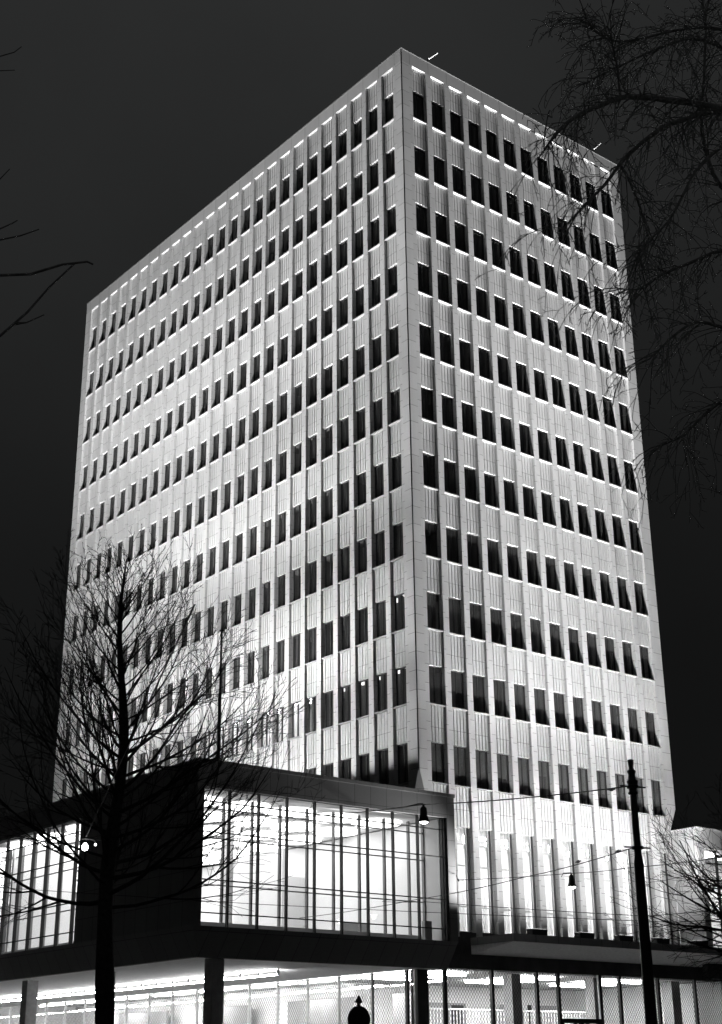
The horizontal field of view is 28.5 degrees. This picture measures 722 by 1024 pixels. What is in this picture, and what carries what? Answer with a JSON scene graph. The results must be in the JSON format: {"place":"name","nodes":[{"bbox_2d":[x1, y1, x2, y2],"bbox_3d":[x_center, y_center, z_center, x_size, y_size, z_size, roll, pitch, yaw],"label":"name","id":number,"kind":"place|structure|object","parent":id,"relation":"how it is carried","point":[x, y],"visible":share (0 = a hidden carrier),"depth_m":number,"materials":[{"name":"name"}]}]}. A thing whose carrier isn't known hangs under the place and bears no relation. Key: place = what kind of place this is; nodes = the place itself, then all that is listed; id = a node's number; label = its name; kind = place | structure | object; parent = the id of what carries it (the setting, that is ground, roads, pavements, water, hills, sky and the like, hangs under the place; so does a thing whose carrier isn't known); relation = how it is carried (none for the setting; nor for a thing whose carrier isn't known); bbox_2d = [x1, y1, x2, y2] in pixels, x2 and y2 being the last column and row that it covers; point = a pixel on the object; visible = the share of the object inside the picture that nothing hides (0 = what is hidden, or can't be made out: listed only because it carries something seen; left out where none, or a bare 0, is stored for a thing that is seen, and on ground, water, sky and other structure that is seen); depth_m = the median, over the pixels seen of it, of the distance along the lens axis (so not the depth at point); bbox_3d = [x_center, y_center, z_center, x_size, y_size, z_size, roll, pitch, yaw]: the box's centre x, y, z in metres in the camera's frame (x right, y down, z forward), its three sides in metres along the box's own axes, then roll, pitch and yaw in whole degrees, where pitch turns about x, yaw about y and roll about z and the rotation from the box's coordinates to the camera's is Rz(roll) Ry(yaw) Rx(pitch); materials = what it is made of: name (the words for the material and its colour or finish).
{"place":"outdoors","nodes":[
{"label":"outdoors","id":0,"kind":"place"},
{"bbox_2d":[0,0,721,1006],"label":"sky","id":1,"kind":"structure","parent":0,"point":[121,121],"materials":[{"name":"black"}]},
{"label":"pavement","id":2,"kind":"structure","parent":0,"visible":0},
{"bbox_2d":[0,758,457,1023],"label":"glazed wing","id":3,"kind":"structure","parent":2,"relation":"on","point":[48,953],"depth_m":56.10,"materials":[{"name":"glass"}]},
{"bbox_2d":[85,604,194,852],"bbox_3d":[-5.899,7.204,34.068,1.157,3.399,41.064,3,-22,-10],"label":"span wire","id":4,"kind":"object","parent":3,"relation":"attached to","point":[143,714],"visible":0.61,"depth_m":18.56,"materials":[{"name":"black metal"}]},
{"bbox_2d":[82,836,95,850],"bbox_3d":[-5.141,6.252,26.812,0.280,0.270,0.158,6,-23,-17],"label":"glare lamp","id":5,"kind":"object","parent":4,"relation":"attached to","point":[84,846],"visible":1,"depth_m":26.76,"materials":[{"name":"white glass"}]},
{"bbox_2d":[217,629,223,753],"bbox_3d":[-5.549,7.678,55.949,0.305,6.350,0.280,16,-27,-36],"label":"flagpole","id":6,"kind":"object","parent":3,"relation":"on","point":[219,695],"visible":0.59,"depth_m":56.03,"materials":[{"name":"white metal"}]},
{"bbox_2d":[456,858,716,880],"bbox_3d":[9.867,11.269,46.005,2.281,2.172,25.974,8,-23,-22],"label":"span wire","id":7,"kind":"object","parent":3,"relation":"attached to","point":[573,873],"visible":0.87,"depth_m":53.05,"materials":[{"name":"black metal"}]},
{"bbox_2d":[382,901,719,915],"bbox_3d":[8.976,9.963,37.869,0.342,2.019,29.064,14,-26,-32],"label":"contact wire","id":8,"kind":"object","parent":7,"relation":"hanging from","point":[551,910],"visible":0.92,"depth_m":42.15,"materials":[{"name":"black metal"}]},
{"bbox_2d":[561,872,576,888],"bbox_3d":[7.782,13.752,53.050,0.523,0.604,0.341,9,-23,-22],"label":"street lamp","id":9,"kind":"object","parent":7,"relation":"hanging from","point":[571,884],"visible":1,"depth_m":52.98,"materials":[{"name":"black metal"}]},
{"bbox_2d":[0,47,721,1023],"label":"office tower","id":10,"kind":"structure","parent":2,"relation":"on","point":[350,437],"depth_m":71.72,"materials":[{"name":"concrete"}]},
{"bbox_2d":[292,702,299,737],"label":"window","id":11,"kind":"structure","parent":10,"relation":"in","point":[297,716],"depth_m":68.46,"materials":[{"name":"white glass"}]},
{"bbox_2d":[308,768,315,773],"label":"window","id":12,"kind":"structure","parent":10,"relation":"in","point":[313,769],"depth_m":66.53,"materials":[{"name":"black glass"}]},
{"bbox_2d":[308,696,315,732],"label":"window","id":13,"kind":"structure","parent":10,"relation":"in","point":[313,699],"depth_m":67.61,"materials":[{"name":"black glass"}]},
{"bbox_2d":[309,627,316,661],"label":"window","id":14,"kind":"structure","parent":10,"relation":"in","point":[314,631],"depth_m":68.86,"materials":[{"name":"black glass"}]},
{"bbox_2d":[325,690,332,727],"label":"window","id":15,"kind":"structure","parent":10,"relation":"in","point":[330,692],"depth_m":66.62,"materials":[{"name":"black glass"}]},
{"bbox_2d":[325,620,332,655],"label":"window","id":16,"kind":"structure","parent":10,"relation":"in","point":[330,622],"depth_m":67.85,"materials":[{"name":"black glass"}]},
{"bbox_2d":[325,553,332,587],"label":"window","id":17,"kind":"structure","parent":10,"relation":"in","point":[331,554],"depth_m":69.12,"materials":[{"name":"black glass"}]},
{"bbox_2d":[325,763,333,776],"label":"window","id":18,"kind":"structure","parent":10,"relation":"in","point":[331,764],"depth_m":65.60,"materials":[{"name":"black glass"}]},
{"bbox_2d":[341,480,348,513],"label":"window","id":19,"kind":"structure","parent":10,"relation":"in","point":[347,482],"depth_m":69.47,"materials":[{"name":"black glass"}]},
{"bbox_2d":[341,545,349,580],"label":"window","id":20,"kind":"structure","parent":10,"relation":"in","point":[347,547],"depth_m":68.22,"materials":[{"name":"black glass"}]},
{"bbox_2d":[342,614,349,649],"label":"window","id":21,"kind":"structure","parent":10,"relation":"in","point":[347,617],"depth_m":66.94,"materials":[{"name":"black glass"}]},
{"bbox_2d":[342,758,350,778],"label":"window","id":22,"kind":"structure","parent":10,"relation":"in","point":[349,759],"depth_m":64.52,"materials":[{"name":"black glass"}]},
{"bbox_2d":[342,684,350,722],"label":"window","id":23,"kind":"structure","parent":10,"relation":"in","point":[350,684],"depth_m":65.68,"materials":[{"name":"black glass"}]},
{"bbox_2d":[357,408,364,440],"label":"window","id":24,"kind":"structure","parent":10,"relation":"in","point":[362,415],"depth_m":69.83,"materials":[{"name":"black glass"}]},
{"bbox_2d":[357,472,365,505],"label":"window","id":25,"kind":"structure","parent":10,"relation":"in","point":[364,472],"depth_m":68.46,"materials":[{"name":"black glass"}]},
{"bbox_2d":[358,538,366,573],"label":"window","id":26,"kind":"structure","parent":10,"relation":"in","point":[365,538],"depth_m":67.27,"materials":[{"name":"black glass"}]},
{"bbox_2d":[359,607,367,643],"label":"window","id":27,"kind":"structure","parent":10,"relation":"in","point":[364,609],"depth_m":66.02,"materials":[{"name":"black glass"}]},
{"bbox_2d":[359,679,368,716],"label":"window","id":28,"kind":"structure","parent":10,"relation":"in","point":[366,681],"depth_m":64.69,"materials":[{"name":"black glass"}]},
{"bbox_2d":[360,753,368,781],"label":"window","id":29,"kind":"structure","parent":10,"relation":"in","point":[366,755],"depth_m":63.53,"materials":[{"name":"black glass"}]},
{"bbox_2d":[373,398,381,431],"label":"window","id":30,"kind":"structure","parent":10,"relation":"in","point":[379,405],"depth_m":68.86,"materials":[{"name":"black glass"}]},
{"bbox_2d":[374,463,382,497],"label":"window","id":31,"kind":"structure","parent":10,"relation":"in","point":[380,470],"depth_m":67.60,"materials":[{"name":"black glass"}]},
{"bbox_2d":[375,530,384,565],"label":"window","id":32,"kind":"structure","parent":10,"relation":"in","point":[381,532],"depth_m":66.29,"materials":[{"name":"black glass"}]},
{"bbox_2d":[376,600,385,637],"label":"window","id":33,"kind":"structure","parent":10,"relation":"in","point":[382,602],"depth_m":65.06,"materials":[{"name":"black glass"}]},
{"bbox_2d":[377,673,387,711],"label":"window","id":34,"kind":"structure","parent":10,"relation":"in","point":[384,675],"depth_m":63.80,"materials":[{"name":"black glass"}]},
{"bbox_2d":[379,748,387,784],"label":"window","id":35,"kind":"structure","parent":10,"relation":"in","point":[386,748],"depth_m":62.52,"materials":[{"name":"black glass"}]},
{"bbox_2d":[389,326,397,358],"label":"window","id":36,"kind":"structure","parent":10,"relation":"in","point":[396,326],"depth_m":69.12,"materials":[{"name":"black glass"}]},
{"bbox_2d":[391,388,399,422],"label":"window","id":37,"kind":"structure","parent":10,"relation":"in","point":[396,396],"depth_m":67.95,"materials":[{"name":"black glass"}]},
{"bbox_2d":[392,454,400,489],"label":"window","id":38,"kind":"structure","parent":10,"relation":"in","point":[397,459],"depth_m":66.73,"materials":[{"name":"black glass"}]},
{"bbox_2d":[393,522,402,558],"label":"window","id":39,"kind":"structure","parent":10,"relation":"in","point":[399,527],"depth_m":65.39,"materials":[{"name":"black glass"}]},
{"bbox_2d":[395,593,403,630],"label":"window","id":40,"kind":"structure","parent":10,"relation":"in","point":[400,597],"depth_m":64.19,"materials":[{"name":"black glass"}]},
{"bbox_2d":[396,666,405,705],"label":"window","id":41,"kind":"structure","parent":10,"relation":"in","point":[402,670],"depth_m":62.89,"materials":[{"name":"black glass"}]},
{"bbox_2d":[397,743,407,783],"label":"window","id":42,"kind":"structure","parent":10,"relation":"in","point":[398,746],"depth_m":61.56,"materials":[{"name":"black glass"}]},
{"bbox_2d":[416,204,427,234],"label":"window","id":43,"kind":"structure","parent":10,"relation":"in","point":[421,212],"depth_m":71.62,"materials":[{"name":"black glass"}]},
{"bbox_2d":[417,263,429,294],"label":"window","id":44,"kind":"structure","parent":10,"relation":"in","point":[421,265],"depth_m":70.31,"materials":[{"name":"black glass"}]},
{"bbox_2d":[419,324,431,356],"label":"window","id":45,"kind":"structure","parent":10,"relation":"in","point":[424,331],"depth_m":69.13,"materials":[{"name":"black glass"}]},
{"bbox_2d":[421,387,433,420],"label":"window","id":46,"kind":"structure","parent":10,"relation":"in","point":[425,394],"depth_m":67.82,"materials":[{"name":"black glass"}]},
{"bbox_2d":[423,453,435,487],"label":"window","id":47,"kind":"structure","parent":10,"relation":"in","point":[427,459],"depth_m":66.55,"materials":[{"name":"black glass"}]},
{"bbox_2d":[425,521,437,557],"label":"window","id":48,"kind":"structure","parent":10,"relation":"in","point":[429,523],"depth_m":65.22,"materials":[{"name":"black glass"}]},
{"bbox_2d":[427,592,439,629],"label":"window","id":49,"kind":"structure","parent":10,"relation":"in","point":[431,595],"depth_m":64.05,"materials":[{"name":"black glass"}]},
{"bbox_2d":[429,665,442,704],"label":"window","id":50,"kind":"structure","parent":10,"relation":"in","point":[433,667],"depth_m":62.70,"materials":[{"name":"black glass"}]},
{"bbox_2d":[431,742,444,782],"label":"window","id":51,"kind":"structure","parent":10,"relation":"in","point":[437,745],"depth_m":61.50,"materials":[{"name":"grey glass"}]},
{"bbox_2d":[437,271,448,302],"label":"window","id":52,"kind":"structure","parent":10,"relation":"in","point":[442,279],"depth_m":71.10,"materials":[{"name":"black glass"}]},
{"bbox_2d":[439,332,450,363],"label":"window","id":53,"kind":"structure","parent":10,"relation":"in","point":[443,334],"depth_m":69.80,"materials":[{"name":"black glass"}]},
{"bbox_2d":[441,394,453,427],"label":"window","id":54,"kind":"structure","parent":10,"relation":"in","point":[446,401],"depth_m":68.60,"materials":[{"name":"black glass"}]},
{"bbox_2d":[444,460,455,493],"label":"window","id":55,"kind":"structure","parent":10,"relation":"in","point":[448,462],"depth_m":67.27,"materials":[{"name":"black glass"}]},
{"bbox_2d":[446,527,458,562],"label":"window","id":56,"kind":"structure","parent":10,"relation":"in","point":[451,533],"depth_m":66.08,"materials":[{"name":"black glass"}]},
{"bbox_2d":[448,597,461,634],"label":"window","id":57,"kind":"structure","parent":10,"relation":"in","point":[453,599],"depth_m":64.74,"materials":[{"name":"black glass"}]},
{"bbox_2d":[451,670,463,708],"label":"window","id":58,"kind":"structure","parent":10,"relation":"in","point":[457,694],"depth_m":63.55,"materials":[{"name":"black glass"}]},
{"bbox_2d":[453,746,466,785],"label":"window","id":59,"kind":"structure","parent":10,"relation":"in","point":[456,748],"depth_m":62.23,"materials":[{"name":"grey glass"}]},
{"bbox_2d":[457,280,467,310],"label":"window","id":60,"kind":"structure","parent":10,"relation":"in","point":[460,282],"depth_m":71.82,"materials":[{"name":"black glass"}]},
{"bbox_2d":[456,828,472,932],"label":"hall window","id":61,"kind":"structure","parent":10,"relation":"in","point":[460,851],"depth_m":60.48,"materials":[{"name":"white glass"}]},
{"bbox_2d":[459,340,470,371],"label":"window","id":62,"kind":"structure","parent":10,"relation":"in","point":[463,342],"depth_m":70.56,"materials":[{"name":"black glass"}]},
{"bbox_2d":[461,402,473,434],"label":"window","id":63,"kind":"structure","parent":10,"relation":"in","point":[466,408],"depth_m":69.35,"materials":[{"name":"black glass"}]},
{"bbox_2d":[464,466,475,500],"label":"window","id":64,"kind":"structure","parent":10,"relation":"in","point":[468,473],"depth_m":68.10,"materials":[{"name":"black glass"}]},
{"bbox_2d":[467,533,478,568],"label":"window","id":65,"kind":"structure","parent":10,"relation":"in","point":[471,535],"depth_m":66.76,"materials":[{"name":"black glass"}]},
{"bbox_2d":[469,602,481,639],"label":"window","id":66,"kind":"structure","parent":10,"relation":"in","point":[474,606],"depth_m":65.55,"materials":[{"name":"black glass"}]},
{"bbox_2d":[472,675,485,712],"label":"window","id":67,"kind":"structure","parent":10,"relation":"in","point":[476,676],"depth_m":64.22,"materials":[{"name":"black glass"}]},
{"bbox_2d":[475,750,488,789],"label":"window","id":68,"kind":"structure","parent":10,"relation":"in","point":[480,752],"depth_m":62.99,"materials":[{"name":"grey glass"}]},
{"bbox_2d":[478,347,489,378],"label":"window","id":69,"kind":"structure","parent":10,"relation":"in","point":[482,364],"depth_m":71.35,"materials":[{"name":"black glass"}]},
{"bbox_2d":[481,409,492,441],"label":"window","id":70,"kind":"structure","parent":10,"relation":"in","point":[485,411],"depth_m":70.05,"materials":[{"name":"black glass"}]},
{"bbox_2d":[479,831,494,933],"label":"hall window","id":71,"kind":"structure","parent":10,"relation":"in","point":[482,846],"depth_m":61.23,"materials":[{"name":"white glass"}]},
{"bbox_2d":[484,473,495,506],"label":"window","id":72,"kind":"structure","parent":10,"relation":"in","point":[487,478],"depth_m":68.81,"materials":[{"name":"black glass"}]},
{"bbox_2d":[487,539,498,573],"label":"window","id":73,"kind":"structure","parent":10,"relation":"in","point":[491,541],"depth_m":67.53,"materials":[{"name":"black glass"}]},
{"bbox_2d":[490,608,502,643],"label":"window","id":74,"kind":"structure","parent":10,"relation":"in","point":[493,611],"depth_m":66.31,"materials":[{"name":"black glass"}]},
{"bbox_2d":[493,679,505,716],"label":"window","id":75,"kind":"structure","parent":10,"relation":"in","point":[497,681],"depth_m":64.98,"materials":[{"name":"black glass"}]},
{"bbox_2d":[497,355,508,386],"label":"window","id":76,"kind":"structure","parent":10,"relation":"in","point":[497,355],"depth_m":72.08,"materials":[{"name":"black glass"}]},
{"bbox_2d":[497,753,509,792],"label":"window","id":77,"kind":"structure","parent":10,"relation":"in","point":[502,756],"depth_m":63.78,"materials":[{"name":"grey glass"}]},
{"bbox_2d":[500,416,511,448],"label":"window","id":78,"kind":"structure","parent":10,"relation":"in","point":[504,418],"depth_m":70.81,"materials":[{"name":"black glass"}]},
{"bbox_2d":[503,479,514,512],"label":"window","id":79,"kind":"structure","parent":10,"relation":"in","point":[508,485],"depth_m":69.62,"materials":[{"name":"black glass"}]},
{"bbox_2d":[501,834,516,933],"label":"hall window","id":80,"kind":"structure","parent":10,"relation":"in","point":[509,836],"depth_m":61.99,"materials":[{"name":"white glass"}]},
{"bbox_2d":[507,545,518,579],"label":"window","id":81,"kind":"structure","parent":10,"relation":"in","point":[511,549],"depth_m":68.35,"materials":[{"name":"black glass"}]},
{"bbox_2d":[510,613,522,648],"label":"window","id":82,"kind":"structure","parent":10,"relation":"in","point":[513,614],"depth_m":67.03,"materials":[{"name":"black glass"}]},
{"bbox_2d":[514,683,526,720],"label":"window","id":83,"kind":"structure","parent":10,"relation":"in","point":[518,687],"depth_m":65.81,"materials":[{"name":"black glass"}]},
{"bbox_2d":[518,757,530,795],"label":"window","id":84,"kind":"structure","parent":10,"relation":"in","point":[521,759],"depth_m":64.50,"materials":[{"name":"grey glass"}]},
{"bbox_2d":[519,423,530,454],"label":"window","id":85,"kind":"structure","parent":10,"relation":"in","point":[522,433],"depth_m":71.59,"materials":[{"name":"black glass"}]},
{"bbox_2d":[522,485,533,518],"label":"window","id":86,"kind":"structure","parent":10,"relation":"in","point":[526,489],"depth_m":70.38,"materials":[{"name":"black glass"}]},
{"bbox_2d":[522,836,537,932],"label":"hall window","id":87,"kind":"structure","parent":10,"relation":"in","point":[525,851],"depth_m":62.81,"materials":[{"name":"white glass"}]},
{"bbox_2d":[526,550,537,584],"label":"window","id":88,"kind":"structure","parent":10,"relation":"in","point":[529,552],"depth_m":69.03,"materials":[{"name":"black glass"}]},
{"bbox_2d":[530,618,541,653],"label":"window","id":89,"kind":"structure","parent":10,"relation":"in","point":[534,623],"depth_m":67.83,"materials":[{"name":"black glass"}]},
{"bbox_2d":[526,928,547,934],"bbox_3d":[7.098,17.058,57.666,0.880,0.258,0.470,16,-27,-36],"label":"floodlight","id":90,"kind":"object","parent":10,"relation":"on","point":[533,931],"visible":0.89,"depth_m":57.45,"materials":[{"name":"black paint"}]},
{"bbox_2d":[534,688,545,724],"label":"window","id":91,"kind":"structure","parent":10,"relation":"in","point":[537,694],"depth_m":66.53,"materials":[{"name":"black glass"}]},
{"bbox_2d":[537,429,548,461],"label":"window","id":92,"kind":"structure","parent":10,"relation":"in","point":[540,438],"depth_m":72.35,"materials":[{"name":"black glass"}]},
{"bbox_2d":[538,760,550,798],"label":"window","id":93,"kind":"structure","parent":10,"relation":"in","point":[543,763],"depth_m":65.33,"materials":[{"name":"grey glass"}]},
{"bbox_2d":[541,492,552,524],"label":"window","id":94,"kind":"structure","parent":10,"relation":"in","point":[545,498],"depth_m":71.14,"materials":[{"name":"black glass"}]},
{"bbox_2d":[542,839,558,935],"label":"hall window","id":95,"kind":"structure","parent":10,"relation":"in","point":[548,892],"depth_m":63.53,"materials":[{"name":"white glass"}]},
{"bbox_2d":[545,556,556,589],"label":"window","id":96,"kind":"structure","parent":10,"relation":"in","point":[553,559],"depth_m":69.78,"materials":[{"name":"black glass"}]},
{"bbox_2d":[549,623,560,657],"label":"window","id":97,"kind":"structure","parent":10,"relation":"in","point":[553,628],"depth_m":68.58,"materials":[{"name":"black glass"}]},
{"bbox_2d":[553,692,565,728],"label":"window","id":98,"kind":"structure","parent":10,"relation":"in","point":[556,693],"depth_m":67.29,"materials":[{"name":"black glass"}]},
{"bbox_2d":[558,764,569,801],"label":"window","id":99,"kind":"structure","parent":10,"relation":"in","point":[562,766],"depth_m":66.06,"materials":[{"name":"grey glass"}]},
{"bbox_2d":[559,497,570,529],"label":"window","id":100,"kind":"structure","parent":10,"relation":"in","point":[562,499],"depth_m":71.82,"materials":[{"name":"black glass"}]},
{"bbox_2d":[564,561,574,594],"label":"window","id":101,"kind":"structure","parent":10,"relation":"in","point":[566,567],"depth_m":70.58,"materials":[{"name":"black glass"}]},
{"bbox_2d":[563,841,578,936],"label":"hall window","id":102,"kind":"structure","parent":10,"relation":"in","point":[567,858],"depth_m":64.27,"materials":[{"name":"white glass"}]},
{"bbox_2d":[568,627,579,662],"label":"window","id":103,"kind":"structure","parent":10,"relation":"in","point":[571,631],"depth_m":69.35,"materials":[{"name":"black glass"}]},
{"bbox_2d":[573,696,584,731],"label":"window","id":104,"kind":"structure","parent":10,"relation":"in","point":[573,696],"depth_m":68.05,"materials":[{"name":"black glass"}]},
{"bbox_2d":[562,975,602,1023],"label":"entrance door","id":105,"kind":"structure","parent":10,"relation":"in","point":[565,1020],"depth_m":61.29,"materials":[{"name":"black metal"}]},
{"bbox_2d":[577,767,589,804],"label":"window","id":106,"kind":"structure","parent":10,"relation":"in","point":[582,781],"depth_m":66.81,"materials":[{"name":"grey glass"}]},
{"bbox_2d":[574,932,594,938],"bbox_3d":[9.280,17.685,59.304,0.880,0.258,0.470,16,-27,-36],"label":"floodlight","id":107,"kind":"object","parent":10,"relation":"on","point":[584,935],"visible":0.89,"depth_m":59.08,"materials":[{"name":"black paint"}]},
{"bbox_2d":[582,567,592,599],"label":"window","id":108,"kind":"structure","parent":10,"relation":"in","point":[584,568],"depth_m":71.33,"materials":[{"name":"black glass"}]},
{"bbox_2d":[583,844,598,938],"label":"hall window","id":109,"kind":"structure","parent":10,"relation":"in","point":[590,846],"depth_m":65.07,"materials":[{"name":"white glass"}]},
{"bbox_2d":[586,632,597,666],"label":"window","id":110,"kind":"structure","parent":10,"relation":"in","point":[590,636],"depth_m":70.12,"materials":[{"name":"black glass"}]},
{"bbox_2d":[591,700,602,735],"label":"window","id":111,"kind":"structure","parent":10,"relation":"in","point":[594,703],"depth_m":68.85,"materials":[{"name":"black glass"}]},
{"bbox_2d":[596,770,608,807],"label":"window","id":112,"kind":"structure","parent":10,"relation":"in","point":[601,783],"depth_m":67.58,"materials":[{"name":"grey glass"}]},
{"bbox_2d":[604,637,615,670],"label":"window","id":113,"kind":"structure","parent":10,"relation":"in","point":[607,638],"depth_m":70.81,"materials":[{"name":"black glass"}]},
{"bbox_2d":[602,846,617,939],"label":"hall window","id":114,"kind":"structure","parent":10,"relation":"in","point":[609,849],"depth_m":65.82,"materials":[{"name":"white glass"}]},
{"bbox_2d":[610,704,620,738],"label":"window","id":115,"kind":"structure","parent":10,"relation":"in","point":[612,705],"depth_m":69.55,"materials":[{"name":"black glass"}]},
{"bbox_2d":[615,774,626,809],"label":"window","id":116,"kind":"structure","parent":10,"relation":"in","point":[619,776],"depth_m":68.33,"materials":[{"name":"grey glass"}]},
{"bbox_2d":[613,935,632,940],"bbox_3d":[11.174,18.228,60.727,0.880,0.258,0.470,16,-27,-36],"label":"floodlight","id":117,"kind":"object","parent":10,"relation":"on","point":[623,937],"visible":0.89,"depth_m":60.50,"materials":[{"name":"black paint"}]},
{"bbox_2d":[621,849,636,941],"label":"hall window","id":118,"kind":"structure","parent":10,"relation":"in","point":[628,857],"depth_m":66.60,"materials":[{"name":"white glass"}]},
{"bbox_2d":[627,708,638,742],"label":"window","id":119,"kind":"structure","parent":10,"relation":"in","point":[630,711],"depth_m":70.36,"materials":[{"name":"black glass"}]},
{"bbox_2d":[636,777,644,812],"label":"window","id":120,"kind":"structure","parent":10,"relation":"in","point":[640,804],"depth_m":69.10,"materials":[{"name":"grey glass"}]},
{"bbox_2d":[642,851,654,937],"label":"hall window","id":121,"kind":"structure","parent":10,"relation":"in","point":[646,858],"depth_m":67.38,"materials":[{"name":"white glass"}]},
{"bbox_2d":[651,780,662,815],"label":"window","id":122,"kind":"structure","parent":10,"relation":"in","point":[655,793],"depth_m":69.88,"materials":[{"name":"grey glass"}]},
{"bbox_2d":[651,938,669,943],"bbox_3d":[13.045,18.765,62.131,0.880,0.258,0.470,16,-27,-36],"label":"floodlight","id":123,"kind":"object","parent":10,"relation":"on","point":[663,941],"visible":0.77,"depth_m":61.93,"materials":[{"name":"black paint"}]},
{"bbox_2d":[657,853,673,943],"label":"hall window","id":124,"kind":"structure","parent":10,"relation":"in","point":[668,909],"depth_m":68.15,"materials":[{"name":"white glass"}]},
{"bbox_2d":[671,826,721,979],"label":"stone annex","id":125,"kind":"object","parent":10,"relation":"attached to","point":[714,839],"visible":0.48,"depth_m":67.98,"materials":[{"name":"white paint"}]},
{"bbox_2d":[706,850,721,946],"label":"window","id":126,"kind":"structure","parent":125,"relation":"in","point":[716,863],"depth_m":68.20,"materials":[{"name":"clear glass"}]},
{"bbox_2d":[689,940,707,945],"bbox_3d":[15.095,19.353,63.670,0.880,0.258,0.470,16,-27,-36],"label":"floodlight","id":127,"kind":"object","parent":10,"relation":"on","point":[700,942],"visible":0.46,"depth_m":63.49,"materials":[{"name":"black paint"}]},
{"bbox_3d":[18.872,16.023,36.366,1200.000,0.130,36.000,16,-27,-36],"label":"road","id":128,"kind":"structure","parent":0,"visible":0},
{"bbox_2d":[0,46,92,336],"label":"nearby tree","id":129,"kind":"object","parent":128,"relation":"on","point":[17,322],"visible":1,"depth_m":7.25,"materials":[{"name":"black plant"}]},
{"bbox_2d":[0,523,325,1023],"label":"bare tree","id":130,"kind":"object","parent":128,"relation":"on","point":[112,852],"visible":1,"depth_m":30.32,"materials":[{"name":"black plant"}]},
{"bbox_2d":[347,995,369,1023],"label":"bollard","id":131,"kind":"object","parent":128,"relation":"on","point":[358,1014],"visible":1,"depth_m":37.74,"materials":[{"name":"black metal"}]},
{"bbox_2d":[475,0,721,532],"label":"overhanging tree","id":132,"kind":"object","parent":128,"relation":"on","point":[704,108],"visible":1,"depth_m":15.16,"materials":[{"name":"black plant"}]},
{"bbox_2d":[619,759,657,1023],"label":"tram pole","id":133,"kind":"object","parent":128,"relation":"on","point":[649,996],"visible":1,"depth_m":28.44,"materials":[{"name":"black metal"}]},
{"bbox_2d":[155,787,622,825],"bbox_3d":[0.438,8.530,40.026,2.957,2.605,23.793,13,-25,-30],"label":"span wire","id":134,"kind":"object","parent":133,"relation":"attached to","point":[611,789],"visible":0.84,"depth_m":38.71,"materials":[{"name":"black metal"}]},
{"bbox_2d":[405,803,428,823],"bbox_3d":[1.646,8.656,40.738,0.684,0.594,0.330,-16,-26,33],"label":"street lamp","id":135,"kind":"object","parent":134,"relation":"hanging from","point":[423,818],"visible":1,"depth_m":40.54,"materials":[{"name":"black metal"}]},
{"bbox_2d":[301,848,630,917],"bbox_3d":[2.102,10.799,40.285,0.945,1.061,24.857,6,-23,-17],"label":"span wire","id":136,"kind":"object","parent":133,"relation":"attached to","point":[616,851],"visible":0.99,"depth_m":36.96,"materials":[{"name":"black metal"}]},
{"bbox_2d":[0,887,720,922],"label":"contact wire","id":137,"kind":"object","parent":136,"relation":"hanging from","point":[382,910],"visible":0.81,"depth_m":45.17,"materials":[{"name":"black metal"}]},
{"bbox_2d":[605,773,721,989],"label":"bare tree","id":138,"kind":"object","parent":128,"relation":"on","point":[706,890],"visible":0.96,"depth_m":29.50,"materials":[{"name":"black plant"}]}
]}

